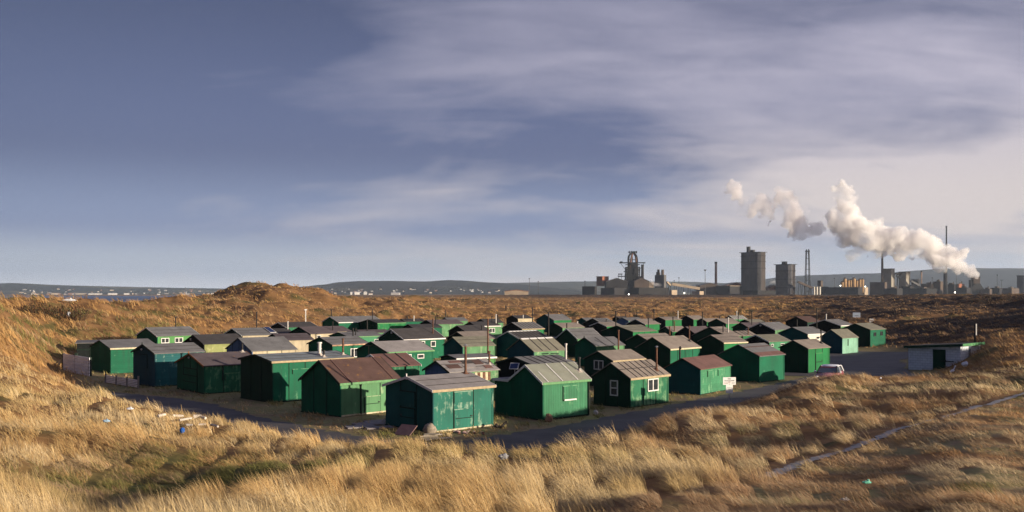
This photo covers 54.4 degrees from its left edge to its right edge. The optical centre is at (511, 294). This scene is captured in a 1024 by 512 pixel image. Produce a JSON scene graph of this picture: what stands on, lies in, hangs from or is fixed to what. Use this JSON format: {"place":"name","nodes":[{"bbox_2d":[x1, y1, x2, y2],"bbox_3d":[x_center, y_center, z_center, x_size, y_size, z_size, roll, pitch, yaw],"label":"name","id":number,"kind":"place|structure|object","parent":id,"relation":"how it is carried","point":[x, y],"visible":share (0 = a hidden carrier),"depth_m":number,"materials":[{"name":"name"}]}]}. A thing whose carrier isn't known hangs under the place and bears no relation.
{"place":"outdoors","nodes":[
{"label":"outdoors","id":0,"kind":"place"},
{"bbox_2d":[1,296,191,301],"bbox_3d":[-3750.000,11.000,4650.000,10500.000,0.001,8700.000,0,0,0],"label":"sea","id":1,"kind":"structure","parent":0,"point":[128,298],"depth_m":3214.61,"materials":[{"name":"liquid"}]},
{"bbox_2d":[0,283,223,294],"bbox_3d":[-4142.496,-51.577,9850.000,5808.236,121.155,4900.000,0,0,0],"label":"hills","id":2,"kind":"structure","parent":0,"point":[11,288],"depth_m":8915.55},
{"bbox_2d":[187,280,598,294],"bbox_3d":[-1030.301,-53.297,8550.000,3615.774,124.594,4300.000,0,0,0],"label":"hills","id":3,"kind":"structure","parent":0,"point":[443,287],"depth_m":7442.49,"materials":[{"name":"grey"}]},
{"bbox_2d":[80,376,813,453],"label":"road","id":4,"kind":"structure","parent":0,"point":[546,436],"depth_m":54.54,"materials":[{"name":"asphalt"}]},
{"bbox_2d":[0,282,1023,511],"bbox_3d":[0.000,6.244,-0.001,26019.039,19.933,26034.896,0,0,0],"label":"ground","id":5,"kind":"structure","parent":0,"point":[671,501],"depth_m":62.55,"materials":[{"name":"plant"}]},
{"bbox_2d":[18,301,55,316],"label":"bush","id":6,"kind":"object","parent":5,"relation":"on","point":[44,310],"visible":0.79,"depth_m":125.06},
{"bbox_2d":[50,301,88,320],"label":"bush","id":7,"kind":"object","parent":5,"relation":"on","point":[70,313],"visible":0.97,"depth_m":127.85,"materials":[{"name":"plant"}]},
{"bbox_2d":[55,353,91,375],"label":"panel fence","id":8,"kind":"object","parent":5,"relation":"on","point":[76,363],"visible":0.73,"depth_m":84.11,"materials":[{"name":"white concrete"}]},
{"bbox_2d":[75,340,97,356],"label":"dark shed","id":9,"kind":"structure","parent":5,"relation":"on","point":[83,349],"depth_m":99.78,"materials":[{"name":"black paint"}]},
{"bbox_2d":[88,338,154,373],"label":"fishing hut","id":10,"kind":"object","parent":5,"relation":"on","point":[114,356],"visible":0.51,"depth_m":88.16,"materials":[{"name":"paint"}]},
{"bbox_2d":[105,374,138,388],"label":"slatted fence","id":11,"kind":"object","parent":5,"relation":"on","point":[126,381],"visible":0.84,"depth_m":75.70,"materials":[{"name":"white wood"}]},
{"bbox_2d":[135,316,198,343],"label":"fishing hut","id":12,"kind":"object","parent":5,"relation":"on","point":[175,334],"visible":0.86,"depth_m":115.48,"materials":[{"name":"paint"}]},
{"bbox_2d":[131,342,205,386],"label":"fishing hut","id":13,"kind":"object","parent":5,"relation":"on","point":[154,365],"visible":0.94,"depth_m":76.00,"materials":[{"name":"paint"}]},
{"bbox_2d":[2,435,355,503],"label":"hollow grass","id":14,"kind":"structure","parent":5,"relation":"on","point":[173,476],"depth_m":17.94,"materials":[{"name":"plant"}]},
{"bbox_2d":[182,333,240,352],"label":"fishing hut","id":15,"kind":"object","parent":5,"relation":"on","point":[207,343],"visible":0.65,"depth_m":97.68,"materials":[{"name":"green paint"}]},
{"bbox_2d":[174,342,250,393],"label":"fishing hut","id":16,"kind":"object","parent":5,"relation":"on","point":[212,372],"visible":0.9,"depth_m":71.04,"materials":[{"name":"paint"}]},
{"bbox_2d":[183,374,196,389],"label":"door","id":17,"kind":"structure","parent":16,"relation":"in","point":[189,381],"depth_m":71.62,"materials":[{"name":"green paint"}]},
{"bbox_2d":[223,312,277,337],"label":"fishing hut","id":18,"kind":"object","parent":5,"relation":"on","point":[255,332],"visible":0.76,"depth_m":118.05,"materials":[{"name":"beige paint"}]},
{"bbox_2d":[225,336,297,354],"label":"fishing hut","id":19,"kind":"object","parent":5,"relation":"on","point":[265,345],"visible":0.42,"depth_m":85.77,"materials":[{"name":"beige paint"}]},
{"bbox_2d":[268,333,313,351],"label":"fishing hut","id":20,"kind":"object","parent":5,"relation":"on","point":[298,341],"visible":0.43,"depth_m":105.36,"materials":[{"name":"beige paint"}]},
{"bbox_2d":[270,309,316,330],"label":"fishing hut","id":21,"kind":"object","parent":5,"relation":"on","point":[292,326],"visible":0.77,"depth_m":147.85,"materials":[{"name":"paint"}]},
{"bbox_2d":[238,338,354,402],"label":"fishing hut","id":22,"kind":"object","parent":5,"relation":"on","point":[270,377],"visible":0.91,"depth_m":65.22,"materials":[{"name":"paint"}]},
{"bbox_2d":[288,322,336,338],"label":"fishing hut","id":23,"kind":"object","parent":5,"relation":"on","point":[314,332],"visible":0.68,"depth_m":122.89,"materials":[{"name":"beige paint"}]},
{"bbox_2d":[306,328,367,357],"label":"fishing hut","id":24,"kind":"object","parent":5,"relation":"on","point":[352,343],"visible":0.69,"depth_m":97.49,"materials":[{"name":"paint"}]},
{"bbox_2d":[298,356,400,416],"bbox_3d":[-9.646,5.531,59.463,4.060,3.439,4.650,0,0,43],"label":"fishing hut","id":25,"kind":"object","parent":5,"relation":"on","point":[347,387],"visible":0.91,"depth_m":58.04,"materials":[{"name":"green paint"}]},
{"bbox_2d":[364,395,379,412],"bbox_3d":[-8.163,6.418,58.242,0.077,0.945,1.195,0,0,43],"label":"door","id":26,"kind":"structure","parent":25,"relation":"in","point":[371,403],"depth_m":58.20,"materials":[{"name":"green paint"}]},
{"bbox_2d":[322,309,378,330],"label":"fishing hut","id":27,"kind":"object","parent":5,"relation":"on","point":[349,322],"visible":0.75,"depth_m":166.91,"materials":[{"name":"paint"}]},
{"bbox_2d":[328,320,380,341],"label":"fishing hut","id":28,"kind":"object","parent":5,"relation":"on","point":[368,336],"visible":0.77,"depth_m":116.26,"materials":[{"name":"paint"}]},
{"bbox_2d":[344,419,393,429],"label":"paving slabs","id":29,"kind":"structure","parent":5,"relation":"on","point":[372,424],"depth_m":52.36,"materials":[{"name":"grey concrete"}]},
{"bbox_2d":[359,309,405,329],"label":"fishing hut","id":30,"kind":"object","parent":5,"relation":"on","point":[387,324],"visible":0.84,"depth_m":166.08,"materials":[{"name":"paint"}]},
{"bbox_2d":[366,352,421,377],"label":"fishing hut","id":31,"kind":"object","parent":5,"relation":"on","point":[401,364],"visible":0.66,"depth_m":69.11,"materials":[{"name":"paint"}]},
{"bbox_2d":[355,340,434,374],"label":"fishing hut","id":32,"kind":"object","parent":5,"relation":"on","point":[420,352],"visible":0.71,"depth_m":85.58,"materials":[{"name":"paint"}]},
{"bbox_2d":[394,424,416,435],"bbox_3d":[-5.291,6.763,49.535,1.046,0.474,0.588,0,0,34],"label":"board","id":33,"kind":"object","parent":5,"relation":"on","point":[404,429],"visible":0.86,"depth_m":49.52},
{"bbox_2d":[377,318,445,358],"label":"fishing hut","id":34,"kind":"object","parent":5,"relation":"on","point":[432,337],"visible":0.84,"depth_m":107.44,"materials":[{"name":"paint"}]},
{"bbox_2d":[403,324,442,333],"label":"fishing hut","id":35,"kind":"object","parent":5,"relation":"on","point":[437,327],"visible":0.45,"depth_m":147.68,"materials":[{"name":"paint"}]},
{"bbox_2d":[382,344,495,432],"bbox_3d":[-3.888,4.980,52.965,4.320,4.540,4.368,0,0,-42],"label":"fishing hut","id":36,"kind":"object","parent":5,"relation":"on","point":[454,401],"visible":0.94,"depth_m":51.61,"materials":[{"name":"teal paint"}]},
{"bbox_2d":[399,406,415,425],"bbox_3d":[-5.437,6.412,51.651,0.077,1.055,1.335,0,0,-43],"label":"door","id":37,"kind":"structure","parent":36,"relation":"in","point":[407,415],"depth_m":51.65,"materials":[{"name":"teal paint"}]},
{"bbox_2d":[454,407,472,428],"bbox_3d":[-2.502,6.413,51.416,1.265,1.015,0.077,0,0,-43],"label":"door","id":38,"kind":"structure","parent":36,"relation":"in","point":[463,417],"depth_m":51.43,"materials":[{"name":"teal paint"}]},
{"bbox_2d":[420,317,463,336],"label":"fishing hut","id":39,"kind":"object","parent":5,"relation":"on","point":[447,324],"visible":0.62,"depth_m":163.58,"materials":[{"name":"green paint"}]},
{"bbox_2d":[422,351,500,399],"bbox_3d":[-3.340,5.515,65.643,4.180,3.470,3.060,0,0,-39],"label":"fishing hut","id":40,"kind":"object","parent":5,"relation":"on","point":[486,368],"visible":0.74,"depth_m":65.00,"materials":[{"name":"green paint"}]},
{"bbox_2d":[439,319,496,363],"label":"fishing hut","id":41,"kind":"object","parent":5,"relation":"on","point":[469,356],"visible":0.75,"depth_m":78.13,"materials":[{"name":"paint"}]},
{"bbox_2d":[443,336,495,355],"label":"fishing hut","id":42,"kind":"object","parent":5,"relation":"on","point":[456,345],"visible":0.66,"depth_m":95.34,"materials":[{"name":"green paint"}]},
{"bbox_2d":[448,325,490,335],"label":"fishing hut","id":43,"kind":"object","parent":5,"relation":"on","point":[457,328],"visible":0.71,"depth_m":131.45,"materials":[{"name":"green paint"}]},
{"bbox_2d":[447,331,497,355],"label":"fishing hut","id":44,"kind":"object","parent":5,"relation":"on","point":[493,338],"visible":0.32,"depth_m":110.30,"materials":[{"name":"green paint"}]},
{"bbox_2d":[465,314,500,336],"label":"fishing hut","id":45,"kind":"object","parent":5,"relation":"on","point":[494,327],"visible":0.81,"depth_m":154.67,"materials":[{"name":"green paint"}]},
{"bbox_2d":[77,323,940,456],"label":"verge grass","id":46,"kind":"structure","parent":5,"relation":"on","point":[386,432],"depth_m":57.03,"materials":[{"name":"plant"}]},
{"bbox_2d":[0,281,1023,386],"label":"dune grass","id":47,"kind":"structure","parent":5,"relation":"on","point":[29,343],"depth_m":146.87,"materials":[{"name":"plant"}]},
{"bbox_2d":[505,314,533,324],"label":"fishing hut","id":48,"kind":"object","parent":5,"relation":"on","point":[518,318],"visible":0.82,"depth_m":199.72,"materials":[{"name":"beige paint"}]},
{"bbox_2d":[497,330,547,356],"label":"fishing hut","id":49,"kind":"object","parent":5,"relation":"on","point":[506,340],"visible":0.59,"depth_m":110.63,"materials":[{"name":"green paint"}]},
{"bbox_2d":[502,308,544,333],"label":"fishing hut","id":50,"kind":"object","parent":5,"relation":"on","point":[517,326],"visible":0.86,"depth_m":140.58,"materials":[{"name":"paint"}]},
{"bbox_2d":[506,312,564,357],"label":"fishing hut","id":51,"kind":"object","parent":5,"relation":"on","point":[548,345],"visible":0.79,"depth_m":86.64,"materials":[{"name":"green paint"}]},
{"bbox_2d":[494,343,577,377],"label":"fishing hut","id":52,"kind":"object","parent":5,"relation":"on","point":[509,367],"visible":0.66,"depth_m":70.08,"materials":[{"name":"paint"}]},
{"bbox_2d":[492,357,591,420],"bbox_3d":[1.712,5.455,57.716,3.890,3.590,4.350,0,0,-41],"label":"fishing hut","id":53,"kind":"object","parent":5,"relation":"on","point":[541,391],"visible":0.97,"depth_m":56.34,"materials":[{"name":"paint"}]},
{"bbox_2d":[536,312,571,331],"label":"fishing hut","id":54,"kind":"object","parent":5,"relation":"on","point":[542,320],"visible":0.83,"depth_m":184.19,"materials":[{"name":"paint"}]},
{"bbox_2d":[546,321,584,336],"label":"fishing hut","id":55,"kind":"object","parent":5,"relation":"on","point":[556,329],"visible":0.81,"depth_m":147.65,"materials":[{"name":"green paint"}]},
{"bbox_2d":[553,323,601,356],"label":"fishing hut","id":56,"kind":"object","parent":5,"relation":"on","point":[570,337],"visible":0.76,"depth_m":111.61,"materials":[{"name":"green paint"}]},
{"bbox_2d":[582,318,613,327],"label":"fishing hut","id":57,"kind":"object","parent":5,"relation":"on","point":[586,324],"visible":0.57,"depth_m":164.48,"materials":[{"name":"paint"}]},
{"bbox_2d":[573,336,625,365],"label":"fishing hut","id":58,"kind":"object","parent":5,"relation":"on","point":[585,346],"visible":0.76,"depth_m":96.39,"materials":[{"name":"green paint"}]},
{"bbox_2d":[589,322,620,335],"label":"fishing hut","id":59,"kind":"object","parent":5,"relation":"on","point":[598,327],"visible":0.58,"depth_m":153.86,"materials":[{"name":"paint"}]},
{"bbox_2d":[601,288,626,294],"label":"service block","id":60,"kind":"structure","parent":5,"relation":"on","point":[613,291],"depth_m":2244.32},
{"bbox_2d":[583,330,645,385],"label":"fishing hut","id":61,"kind":"object","parent":5,"relation":"on","point":[595,362],"visible":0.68,"depth_m":75.90,"materials":[{"name":"paint"}]},
{"bbox_2d":[605,278,627,287],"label":"cast house","id":62,"kind":"structure","parent":5,"relation":"on","point":[616,283],"depth_m":2275.00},
{"bbox_2d":[601,311,656,348],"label":"fishing hut","id":63,"kind":"object","parent":5,"relation":"on","point":[626,332],"visible":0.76,"depth_m":128.51,"materials":[{"name":"paint"}]},
{"bbox_2d":[591,346,670,407],"bbox_3d":[7.627,5.285,63.648,3.088,3.930,4.400,0,0,42],"label":"fishing hut","id":64,"kind":"object","parent":5,"relation":"on","point":[634,383],"visible":0.98,"depth_m":62.41,"materials":[{"name":"paint"}]},
{"bbox_2d":[647,378,658,391],"bbox_3d":[8.925,5.735,62.943,0.061,0.790,1.170,0,0,42],"label":"window","id":65,"kind":"structure","parent":64,"relation":"in","point":[652,384],"depth_m":62.94,"materials":[{"name":"white paint"}]},
{"bbox_2d":[618,251,644,287],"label":"blast furnace","id":66,"kind":"object","parent":5,"relation":"on","point":[632,273],"visible":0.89,"depth_m":2299.12,"materials":[{"name":"metal"}]},
{"bbox_2d":[626,309,659,332],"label":"fishing hut","id":67,"kind":"object","parent":5,"relation":"on","point":[654,324],"visible":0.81,"depth_m":163.47,"materials":[{"name":"paint"}]},
{"bbox_2d":[633,278,653,287],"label":"cast house","id":68,"kind":"structure","parent":5,"relation":"on","point":[641,283],"depth_m":2270.00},
{"bbox_2d":[625,333,668,351],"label":"fishing hut","id":69,"kind":"object","parent":5,"relation":"on","point":[634,341],"visible":0.25,"depth_m":105.82,"materials":[{"name":"paint"}]},
{"bbox_2d":[627,288,667,294],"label":"service block","id":70,"kind":"structure","parent":5,"relation":"on","point":[649,291],"depth_m":2257.68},
{"bbox_2d":[655,269,665,287],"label":"silo building","id":71,"kind":"structure","parent":5,"relation":"on","point":[660,281],"depth_m":2338.70,"materials":[{"name":"grey metal"}]},
{"bbox_2d":[635,326,700,369],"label":"fishing hut","id":72,"kind":"object","parent":5,"relation":"on","point":[668,349],"visible":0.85,"depth_m":89.88,"materials":[{"name":"paint"}]},
{"bbox_2d":[654,311,681,328],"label":"fishing hut","id":73,"kind":"object","parent":5,"relation":"on","point":[664,321],"visible":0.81,"depth_m":191.15,"materials":[{"name":"paint"}]},
{"bbox_2d":[658,317,683,335],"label":"fishing hut","id":74,"kind":"object","parent":5,"relation":"on","point":[674,329],"visible":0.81,"depth_m":133.30,"materials":[{"name":"paint"}]},
{"bbox_2d":[673,312,707,340],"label":"fishing hut","id":75,"kind":"object","parent":5,"relation":"on","point":[684,331],"visible":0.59,"depth_m":120.15,"materials":[{"name":"paint"}]},
{"bbox_2d":[680,315,701,326],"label":"fishing hut","id":76,"kind":"object","parent":5,"relation":"on","point":[689,320],"visible":0.38,"depth_m":194.62,"materials":[{"name":"paint"}]},
{"bbox_2d":[371,293,1016,304],"bbox_3d":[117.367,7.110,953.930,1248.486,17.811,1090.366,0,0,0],"label":"field grass","id":77,"kind":"structure","parent":5,"relation":"on","point":[626,299],"depth_m":608.31,"materials":[{"name":"plant"}]},
{"bbox_2d":[663,346,731,394],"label":"fishing hut","id":78,"kind":"object","parent":5,"relation":"on","point":[700,375],"visible":0.97,"depth_m":70.10,"materials":[{"name":"paint"}]},
{"bbox_2d":[696,283,718,294],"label":"works shed","id":79,"kind":"structure","parent":5,"relation":"on","point":[709,288],"depth_m":2320.00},
{"bbox_2d":[692,317,741,344],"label":"fishing hut","id":80,"kind":"object","parent":5,"relation":"on","point":[703,333],"visible":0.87,"depth_m":114.96,"materials":[{"name":"paint"}]},
{"bbox_2d":[697,334,747,356],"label":"fishing hut","id":81,"kind":"object","parent":5,"relation":"on","point":[714,344],"visible":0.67,"depth_m":102.56,"materials":[{"name":"paint"}]},
{"bbox_2d":[708,312,739,330],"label":"fishing hut","id":82,"kind":"object","parent":5,"relation":"on","point":[719,322],"visible":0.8,"depth_m":167.09,"materials":[{"name":"paint"}]},
{"bbox_2d":[716,286,741,294],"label":"works block","id":83,"kind":"structure","parent":5,"relation":"on","point":[728,290],"depth_m":2294.54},
{"bbox_2d":[723,377,735,403],"bbox_3d":[13.096,6.062,60.029,0.800,2.162,0.098,0,0,-8],"label":"notice board","id":84,"kind":"object","parent":5,"relation":"on","point":[729,382],"visible":0.98,"depth_m":59.99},
{"bbox_2d":[731,311,761,330],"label":"fishing hut","id":85,"kind":"object","parent":5,"relation":"on","point":[743,326],"visible":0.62,"depth_m":146.41,"materials":[{"name":"paint"}]},
{"bbox_2d":[717,343,785,382],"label":"fishing hut","id":86,"kind":"object","parent":5,"relation":"on","point":[759,362],"visible":0.91,"depth_m":80.00,"materials":[{"name":"paint"}]},
{"bbox_2d":[739,247,765,294],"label":"bunker tower","id":87,"kind":"structure","parent":5,"relation":"on","point":[752,268],"depth_m":2295.43,"materials":[{"name":"grey concrete"}]},
{"bbox_2d":[743,290,775,294],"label":"works block","id":88,"kind":"structure","parent":5,"relation":"on","point":[758,292],"depth_m":2227.97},
{"bbox_2d":[744,334,790,350],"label":"fishing hut","id":89,"kind":"object","parent":5,"relation":"on","point":[775,341],"visible":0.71,"depth_m":104.98,"materials":[{"name":"paint"}]},
{"bbox_2d":[746,322,790,334],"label":"fishing hut","id":90,"kind":"object","parent":5,"relation":"on","point":[768,328],"visible":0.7,"depth_m":136.33,"materials":[{"name":"green paint"}]},
{"bbox_2d":[774,261,796,294],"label":"bunker tower","id":91,"kind":"structure","parent":5,"relation":"on","point":[785,278],"depth_m":2310.18,"materials":[{"name":"concrete"}]},
{"bbox_2d":[579,389,1023,511],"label":"turf grass","id":92,"kind":"structure","parent":5,"relation":"on","point":[888,506],"depth_m":12.18,"materials":[{"name":"plant"}]},
{"bbox_2d":[778,308,825,340],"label":"fishing hut","id":93,"kind":"object","parent":5,"relation":"on","point":[800,333],"visible":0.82,"depth_m":122.86,"materials":[{"name":"white paint"}]},
{"bbox_2d":[785,316,819,326],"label":"fishing hut","id":94,"kind":"object","parent":5,"relation":"on","point":[804,321],"visible":0.38,"depth_m":173.88,"materials":[{"name":"paint"}]},
{"bbox_2d":[778,330,830,372],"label":"fishing hut","id":95,"kind":"object","parent":5,"relation":"on","point":[806,356],"visible":0.9,"depth_m":88.62,"materials":[{"name":"paint"}]},
{"bbox_2d":[808,314,851,331],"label":"fishing hut","id":96,"kind":"object","parent":5,"relation":"on","point":[826,325],"visible":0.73,"depth_m":153.08,"materials":[{"name":"green paint"}]},
{"bbox_2d":[819,329,858,353],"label":"fishing hut","id":97,"kind":"object","parent":5,"relation":"on","point":[841,341],"visible":0.74,"depth_m":117.06,"materials":[{"name":"green paint"}]},
{"bbox_2d":[826,287,861,294],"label":"coke ovens","id":98,"kind":"object","parent":5,"relation":"on","point":[845,290],"visible":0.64,"depth_m":2287.69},
{"bbox_2d":[784,351,917,377],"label":"car park","id":99,"kind":"structure","parent":5,"relation":"on","point":[884,364],"depth_m":99.77,"materials":[{"name":"asphalt"}]},
{"bbox_2d":[814,364,843,377],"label":"parked car","id":100,"kind":"object","parent":99,"relation":"on","point":[823,370],"visible":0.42,"depth_m":76.71,"materials":[{"name":"red paint"}]},
{"bbox_2d":[841,323,885,346],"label":"fishing hut","id":101,"kind":"object","parent":5,"relation":"on","point":[869,334],"visible":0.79,"depth_m":129.01,"materials":[{"name":"paint"}]},
{"bbox_2d":[870,282,886,294],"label":"works block","id":102,"kind":"structure","parent":5,"relation":"on","point":[876,288],"depth_m":2304.48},
{"bbox_2d":[884,268,894,287],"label":"service tower","id":103,"kind":"structure","parent":5,"relation":"on","point":[889,276],"depth_m":2315.57,"materials":[{"name":"concrete"}]},
{"bbox_2d":[899,272,909,287],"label":"service tower","id":104,"kind":"structure","parent":5,"relation":"on","point":[905,279],"depth_m":2316.51,"materials":[{"name":"concrete"}]},
{"bbox_2d":[908,286,936,294],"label":"works block","id":105,"kind":"structure","parent":5,"relation":"on","point":[922,290],"depth_m":2277.20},
{"bbox_2d":[904,342,984,369],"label":"block store","id":106,"kind":"structure","parent":5,"relation":"on","point":[930,356],"depth_m":90.44,"materials":[{"name":"grey concrete"}]},
{"bbox_2d":[933,349,953,369],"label":"door","id":107,"kind":"structure","parent":106,"relation":"in","point":[939,356],"depth_m":90.06,"materials":[{"name":"paint"}]},
{"bbox_2d":[968,277,983,294],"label":"quench tower","id":108,"kind":"structure","parent":5,"relation":"on","point":[976,286],"depth_m":2297.00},
{"bbox_2d":[0,0,1023,288],"label":"sky","id":109,"kind":"structure","parent":0,"point":[222,144],"materials":[{"name":"blue"}]},
{"bbox_2d":[509,281,717,293],"bbox_3d":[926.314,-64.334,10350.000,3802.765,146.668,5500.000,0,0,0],"label":"hills","id":110,"kind":"structure","parent":0,"point":[575,285],"depth_m":9934.09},
{"bbox_2d":[695,268,1023,294],"bbox_3d":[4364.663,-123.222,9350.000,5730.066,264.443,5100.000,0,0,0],"label":"hills","id":111,"kind":"structure","parent":0,"point":[991,277],"depth_m":8786.30,"materials":[{"name":"grey"}]},
{"bbox_2d":[759,392,1023,476],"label":"path","id":112,"kind":"structure","parent":0,"point":[793,465],"depth_m":22.34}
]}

